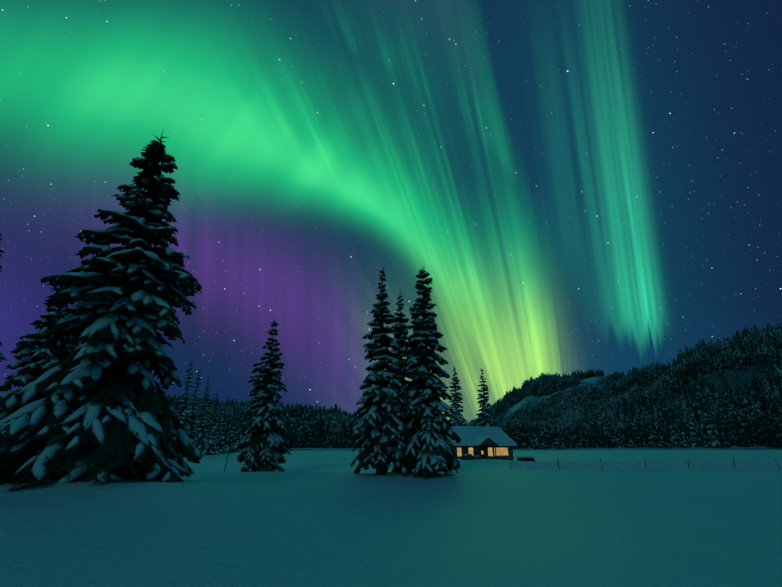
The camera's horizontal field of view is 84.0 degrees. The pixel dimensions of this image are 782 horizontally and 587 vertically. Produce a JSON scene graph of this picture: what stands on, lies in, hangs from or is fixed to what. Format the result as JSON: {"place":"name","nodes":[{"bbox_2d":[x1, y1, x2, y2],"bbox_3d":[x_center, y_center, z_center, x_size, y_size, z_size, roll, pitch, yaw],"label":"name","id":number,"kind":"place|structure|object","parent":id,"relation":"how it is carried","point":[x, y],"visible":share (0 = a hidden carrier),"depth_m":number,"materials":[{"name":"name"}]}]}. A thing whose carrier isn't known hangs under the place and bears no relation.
{"place":"outdoors","nodes":[
{"label":"outdoors","id":0,"kind":"place"},
{"bbox_2d":[0,349,781,586],"bbox_3d":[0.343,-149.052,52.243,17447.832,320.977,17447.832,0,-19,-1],"label":"ground","id":1,"kind":"structure","parent":0,"point":[316,517],"depth_m":10.23,"materials":[{"name":"white snow"}]},
{"bbox_2d":[0,233,7,361],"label":"conifer tree","id":2,"kind":"object","parent":1,"relation":"on","point":[2,357],"visible":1,"depth_m":14.77,"materials":[{"name":"green plant"}]},
{"bbox_2d":[0,268,79,411],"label":"conifer tree","id":3,"kind":"object","parent":1,"relation":"on","point":[34,364],"visible":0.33,"depth_m":20.36,"materials":[{"name":"green plant"}]},
{"bbox_2d":[0,131,202,490],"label":"conifer tree","id":4,"kind":"object","parent":1,"relation":"on","point":[94,408],"visible":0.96,"depth_m":15.52,"materials":[{"name":"green plant"}]},
{"bbox_2d":[171,362,192,455],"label":"conifer tree","id":5,"kind":"object","parent":1,"relation":"on","point":[183,417],"visible":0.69,"depth_m":84.14,"materials":[{"name":"green plant"}]},
{"bbox_2d":[181,367,200,454],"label":"conifer tree","id":6,"kind":"object","parent":1,"relation":"on","point":[193,424],"visible":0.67,"depth_m":90.33,"materials":[{"name":"green plant"}]},
{"bbox_2d":[193,378,210,454],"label":"conifer tree","id":7,"kind":"object","parent":1,"relation":"on","point":[201,441],"visible":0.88,"depth_m":98.92,"materials":[{"name":"green plant"}]},
{"bbox_2d":[204,391,220,454],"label":"conifer tree","id":8,"kind":"object","parent":1,"relation":"on","point":[211,449],"visible":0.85,"depth_m":110.74,"materials":[{"name":"green plant"}]},
{"bbox_2d":[214,400,228,454],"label":"conifer tree","id":9,"kind":"object","parent":1,"relation":"on","point":[221,440],"visible":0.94,"depth_m":121.51,"materials":[{"name":"green plant"}]},
{"bbox_2d":[223,410,235,453],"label":"conifer tree","id":10,"kind":"object","parent":1,"relation":"on","point":[229,445],"visible":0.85,"depth_m":135.82,"materials":[{"name":"green plant"}]},
{"bbox_2d":[233,417,242,451],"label":"conifer tree","id":11,"kind":"object","parent":1,"relation":"on","point":[238,438],"visible":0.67,"depth_m":150.30,"materials":[{"name":"green plant"}]},
{"bbox_2d":[230,319,291,471],"bbox_3d":[-11.251,9.150,39.705,4.507,14.486,4.868,-8,-21,21],"label":"conifer tree","id":12,"kind":"object","parent":1,"relation":"on","point":[265,440],"visible":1,"depth_m":38.32,"materials":[{"name":"green plant"}]},
{"bbox_2d":[350,266,410,474],"bbox_3d":[-0.660,4.814,29.941,3.981,14.829,4.045,0,-19,-1],"label":"conifer tree","id":13,"kind":"object","parent":1,"relation":"on","point":[381,425],"visible":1,"depth_m":28.41,"materials":[{"name":"green plant"}]},
{"bbox_2d":[386,291,414,471],"bbox_3d":[0.876,6.558,34.684,3.508,14.819,3.558,-17,-25,39],"label":"conifer tree","id":14,"kind":"object","parent":1,"relation":"on","point":[400,331],"visible":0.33,"depth_m":34.71,"materials":[{"name":"green plant"}]},
{"bbox_2d":[391,266,461,477],"bbox_3d":[2.403,5.011,30.763,4.946,14.999,5.531,0,-19,-1],"label":"conifer tree","id":15,"kind":"object","parent":1,"relation":"on","point":[429,452],"visible":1,"depth_m":29.65,"materials":[{"name":"green plant"}]},
{"bbox_2d":[448,365,469,425],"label":"conifer tree","id":16,"kind":"object","parent":1,"relation":"on","point":[455,421],"visible":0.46,"depth_m":73.71,"materials":[{"name":"green plant"}]},
{"bbox_2d":[461,454,473,459],"bbox_3d":[8.833,18.794,49.590,1.192,0.984,1.424,-16,-25,38],"label":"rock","id":17,"kind":"object","parent":1,"relation":"on","point":[467,456],"visible":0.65,"depth_m":49.24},
{"bbox_2d":[180,322,781,448],"bbox_3d":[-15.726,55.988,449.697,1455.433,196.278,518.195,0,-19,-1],"label":"forest","id":18,"kind":"object","parent":1,"relation":"on","point":[714,431],"visible":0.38,"depth_m":307.30,"materials":[{"name":"green plant"}]},
{"bbox_2d":[445,426,516,459],"bbox_3d":[11.334,20.755,60.029,9.632,4.699,8.896,7,-21,-20],"label":"cabin","id":19,"kind":"object","parent":1,"relation":"on","point":[487,442],"visible":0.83,"depth_m":57.78,"materials":[{"name":"brown wood"}]},
{"bbox_2d":[475,368,495,426],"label":"snowy conifer","id":20,"kind":"object","parent":1,"relation":"on","point":[484,414],"visible":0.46,"depth_m":75.62,"materials":[{"name":"green plant"}]},
{"bbox_2d":[514,455,535,461],"bbox_3d":[19.183,23.575,61.921,2.900,0.897,1.100,6,-20,-15],"label":"woodpile","id":21,"kind":"object","parent":1,"relation":"on","point":[526,458],"visible":0.88,"depth_m":61.56,"materials":[{"name":"brown wood"}]},
{"bbox_2d":[509,457,779,469],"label":"fence posts","id":22,"kind":"object","parent":1,"relation":"on","point":[645,463],"visible":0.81,"depth_m":36.08,"materials":[{"name":"brown wood"}]},
{"bbox_2d":[510,459,781,469],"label":"fence net","id":23,"kind":"object","parent":22,"relation":"attached to","point":[667,464],"visible":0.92,"depth_m":35.90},
{"bbox_2d":[0,318,781,436],"bbox_3d":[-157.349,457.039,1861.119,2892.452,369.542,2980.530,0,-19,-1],"label":"forest hill","id":24,"kind":"structure","parent":0,"point":[600,400],"depth_m":785.33,"materials":[{"name":"green plant"}]},
{"bbox_2d":[0,0,781,423],"label":"sky","id":25,"kind":"structure","parent":0,"point":[583,185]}
]}

